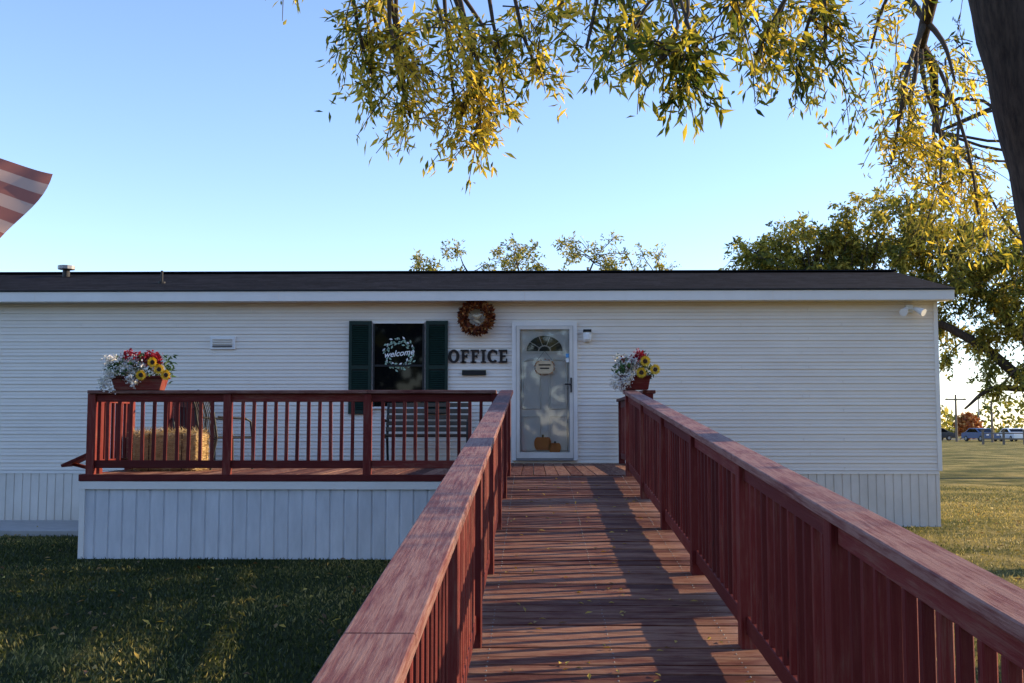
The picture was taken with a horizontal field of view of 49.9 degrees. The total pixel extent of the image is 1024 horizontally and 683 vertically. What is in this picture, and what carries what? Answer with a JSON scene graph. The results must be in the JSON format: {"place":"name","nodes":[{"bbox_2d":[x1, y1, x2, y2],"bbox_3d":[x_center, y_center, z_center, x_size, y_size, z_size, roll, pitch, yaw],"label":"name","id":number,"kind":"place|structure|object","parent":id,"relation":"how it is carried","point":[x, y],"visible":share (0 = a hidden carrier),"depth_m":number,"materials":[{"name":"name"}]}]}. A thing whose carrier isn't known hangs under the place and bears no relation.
{"place":"outdoors","nodes":[
{"label":"outdoors","id":0,"kind":"place"},
{"bbox_2d":[0,158,52,237],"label":"flag","id":1,"kind":"object","parent":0,"point":[23,189],"visible":1,"depth_m":8.21,"materials":[{"name":"fabric"}]},
{"bbox_2d":[0,429,1023,682],"bbox_3d":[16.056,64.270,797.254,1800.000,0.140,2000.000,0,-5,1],"label":"ground","id":2,"kind":"structure","parent":0,"point":[974,463],"depth_m":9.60,"materials":[{"name":"green plant"}]},
{"bbox_2d":[0,520,78,535],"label":"concrete pad","id":3,"kind":"object","parent":2,"relation":"on","point":[43,528],"visible":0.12,"depth_m":15.20,"materials":[{"name":"grey concrete"}]},
{"bbox_2d":[61,390,655,559],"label":"wooden deck","id":4,"kind":"structure","parent":2,"relation":"on","point":[226,506],"depth_m":12.27,"materials":[{"name":"wood"}]},
{"bbox_2d":[96,348,177,394],"bbox_3d":[-4.214,0.334,12.449,0.895,0.540,0.412,0,-5,1],"label":"flower planter","id":5,"kind":"object","parent":4,"relation":"on","point":[135,366],"visible":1,"depth_m":12.36,"materials":[{"name":"multicoloured plant"}]},
{"bbox_2d":[127,424,214,470],"bbox_3d":[-4.187,1.333,13.521,1.028,0.654,0.664,0,-5,1],"label":"hay bale","id":6,"kind":"object","parent":4,"relation":"on","point":[170,445],"visible":0.57,"depth_m":13.30,"materials":[{"name":"plant"}]},
{"bbox_2d":[171,402,215,459],"bbox_3d":[-4.468,1.223,15.290,0.588,1.006,0.652,2,-5,-27],"label":"patio chair","id":7,"kind":"object","parent":4,"relation":"on","point":[172,419],"visible":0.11,"depth_m":15.47,"materials":[{"name":"brown wood"}]},
{"bbox_2d":[193,402,252,469],"bbox_3d":[-3.708,1.121,13.998,0.652,1.006,0.588,4,-6,-40],"label":"patio chair","id":8,"kind":"object","parent":4,"relation":"on","point":[217,437],"visible":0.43,"depth_m":13.87,"materials":[{"name":"black metal"}]},
{"bbox_2d":[384,403,467,459],"bbox_3d":[-1.229,1.331,15.932,1.240,0.895,0.616,0,-5,1],"label":"garden bench","id":9,"kind":"object","parent":4,"relation":"on","point":[411,429],"visible":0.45,"depth_m":16.12,"materials":[{"name":"dark green paint"},{"name":"black metal"}]},
{"bbox_2d":[608,348,659,392],"bbox_3d":[1.376,0.328,12.278,0.578,0.506,0.442,-1,-5,11],"label":"flower planter","id":10,"kind":"object","parent":4,"relation":"on","point":[640,379],"visible":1,"depth_m":12.18,"materials":[{"name":"multicoloured plant"}]},
{"bbox_2d":[0,301,942,470],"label":"walls","id":11,"kind":"structure","parent":2,"relation":"on","point":[878,381],"depth_m":16.50,"materials":[{"name":"white plastic"}]},
{"bbox_2d":[210,336,235,348],"bbox_3d":[-4.369,0.021,16.610,0.380,0.195,0.061,0,-5,1],"label":"wall vent","id":12,"kind":"object","parent":11,"relation":"attached to","point":[222,342],"depth_m":16.59,"materials":[{"name":"white plastic"}]},
{"bbox_2d":[348,321,447,413],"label":"shutters","id":13,"kind":"object","parent":11,"relation":"attached to","point":[360,353],"visible":0.79,"depth_m":16.52,"materials":[{"name":"green paint"}]},
{"bbox_2d":[372,321,424,408],"bbox_3d":[-1.704,0.353,16.531,0.770,1.310,0.060,0,-5,1],"label":"window","id":14,"kind":"structure","parent":11,"relation":"attached to","point":[386,377],"depth_m":16.53,"materials":[{"name":"black glass"}]},
{"bbox_2d":[383,337,415,371],"bbox_3d":[-1.697,0.192,16.530,0.506,0.535,0.001,0,-5,1],"label":"window decal","id":15,"kind":"object","parent":14,"relation":"attached to","point":[407,347],"depth_m":16.53},
{"bbox_2d":[385,350,413,357],"bbox_3d":[-1.688,0.174,16.529,0.449,0.090,0.002,-7,-5,1],"label":"welcome lettering","id":16,"kind":"object","parent":14,"relation":"attached to","point":[400,353],"visible":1,"depth_m":16.53,"materials":[{"name":"white plastic"}]},
{"bbox_2d":[1,308,844,455],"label":"siding seams","id":17,"kind":"object","parent":11,"relation":"attached to","point":[681,380],"visible":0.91,"depth_m":16.47,"materials":[{"name":"white plastic"}]},
{"bbox_2d":[0,470,940,526],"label":"skirting","id":18,"kind":"object","parent":11,"relation":"attached to","point":[906,498],"visible":0.15,"depth_m":16.29,"materials":[{"name":"white plastic"}]},
{"bbox_2d":[462,370,485,374],"bbox_3d":[-0.569,0.468,16.490,0.360,0.075,0.028,0,-5,1],"label":"name plaque","id":19,"kind":"object","parent":11,"relation":"attached to","point":[473,372],"visible":1,"depth_m":16.48,"materials":[{"name":"green paint"}]},
{"bbox_2d":[0,290,954,303],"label":"fascia","id":20,"kind":"structure","parent":11,"relation":"attached to","point":[508,296],"depth_m":16.34,"materials":[{"name":"white plastic"}]},
{"bbox_2d":[457,301,495,336],"bbox_3d":[-0.527,-0.360,16.432,0.605,0.612,0.218,0,-5,1],"label":"autumn wreath","id":21,"kind":"object","parent":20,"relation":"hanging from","point":[485,325],"visible":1,"depth_m":16.40,"materials":[{"name":"brown plant"}]},
{"bbox_2d":[0,269,954,291],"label":"roof shingles","id":22,"kind":"object","parent":20,"relation":"on","point":[515,280],"visible":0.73,"depth_m":17.56,"materials":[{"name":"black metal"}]},
{"bbox_2d":[58,265,165,282],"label":"roof vents","id":23,"kind":"object","parent":22,"relation":"on","point":[66,269],"visible":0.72,"depth_m":18.64,"materials":[{"name":"black metal"}]},
{"bbox_2d":[448,349,506,362],"bbox_3d":[-0.515,0.221,16.513,0.888,0.206,0.022,0,-5,1],"label":"office sign","id":24,"kind":"object","parent":11,"relation":"attached to","point":[474,356],"visible":1,"depth_m":16.50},
{"bbox_2d":[512,322,577,460],"bbox_3d":[0.487,0.735,16.409,0.975,2.070,0.156,0,-5,1],"label":"door","id":25,"kind":"structure","parent":11,"relation":"attached to","point":[544,420],"depth_m":16.44,"materials":[{"name":"white glass"}]},
{"bbox_2d":[534,359,554,375],"bbox_3d":[0.487,0.384,16.412,0.317,0.260,0.034,0,-5,1],"label":"door sign garland","id":26,"kind":"object","parent":25,"relation":"attached to","point":[547,374],"depth_m":16.41},
{"bbox_2d":[583,329,591,341],"bbox_3d":[1.124,-0.088,16.448,0.130,0.178,0.150,0,-5,1],"label":"porch light","id":27,"kind":"object","parent":11,"relation":"attached to","point":[587,334],"visible":1,"depth_m":16.39,"materials":[{"name":"white glass"}]},
{"bbox_2d":[899,305,926,315],"bbox_3d":[5.927,-0.459,16.322,0.399,0.184,0.267,0,-5,1],"label":"flood light","id":28,"kind":"object","parent":11,"relation":"attached to","point":[910,309],"visible":1,"depth_m":16.25,"materials":[{"name":"white plastic"}]},
{"bbox_2d":[0,494,1020,681],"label":"fallen leaves","id":29,"kind":"object","parent":2,"relation":"on","point":[147,621],"visible":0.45,"depth_m":9.57,"materials":[{"name":"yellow plant"}]},
{"bbox_2d":[409,231,679,270],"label":"elm tree","id":30,"kind":"object","parent":2,"relation":"on","point":[608,264],"visible":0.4,"depth_m":44.89,"materials":[{"name":"green plant"}]},
{"bbox_2d":[265,0,1023,344],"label":"shade tree","id":31,"kind":"object","parent":2,"relation":"on","point":[999,30],"visible":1,"depth_m":7.10,"materials":[{"name":"green plant"}]},
{"bbox_2d":[312,390,1023,682],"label":"access ramp","id":32,"kind":"structure","parent":2,"relation":"on","point":[779,573],"depth_m":5.05,"materials":[{"name":"red wood"}]},
{"bbox_2d":[505,478,752,681],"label":"fallen leaves","id":33,"kind":"object","parent":32,"relation":"on","point":[588,675],"visible":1,"depth_m":6.29,"materials":[{"name":"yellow plant"}]},
{"bbox_2d":[718,181,1023,414],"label":"oak tree","id":34,"kind":"object","parent":2,"relation":"on","point":[848,250],"visible":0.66,"depth_m":32.57,"materials":[{"name":"green plant"}]},
{"bbox_2d":[941,428,954,440],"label":"parked car","id":35,"kind":"object","parent":2,"relation":"on","point":[947,435],"visible":0.26,"depth_m":125.93,"materials":[{"name":"paint"}]},
{"bbox_2d":[945,395,965,441],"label":"utility pole","id":36,"kind":"object","parent":2,"relation":"on","point":[956,428],"visible":0.91,"depth_m":116.71,"materials":[{"name":"brown wood"}]},
{"bbox_2d":[953,411,983,439],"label":"autumn shrub","id":37,"kind":"object","parent":2,"relation":"on","point":[967,420],"visible":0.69,"depth_m":129.94,"materials":[{"name":"orange plant"}]},
{"bbox_2d":[961,428,999,441],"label":"parked car","id":38,"kind":"object","parent":2,"relation":"on","point":[971,433],"visible":0.77,"depth_m":118.97,"materials":[{"name":"blue paint"}]},
{"bbox_2d":[941,397,1023,432],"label":"distant tree row","id":39,"kind":"object","parent":2,"relation":"on","point":[947,415],"visible":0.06,"depth_m":276.48,"materials":[{"name":"green plant"}]},
{"bbox_2d":[990,401,993,441],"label":"utility pole","id":40,"kind":"object","parent":2,"relation":"on","point":[992,428],"visible":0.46,"depth_m":111.64,"materials":[{"name":"brown wood"}]},
{"bbox_2d":[981,430,1023,444],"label":"rail fence","id":41,"kind":"object","parent":2,"relation":"on","point":[1003,438],"visible":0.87,"depth_m":96.68,"materials":[{"name":"brown wood"}]},
{"bbox_2d":[998,428,1023,441],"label":"parked car","id":42,"kind":"object","parent":2,"relation":"on","point":[1013,430],"visible":0.59,"depth_m":119.66,"materials":[{"name":"white paint"}]},
{"bbox_2d":[0,0,1023,428],"label":"sky","id":43,"kind":"structure","parent":0,"point":[172,135],"materials":[{"name":"blue"}]}
]}

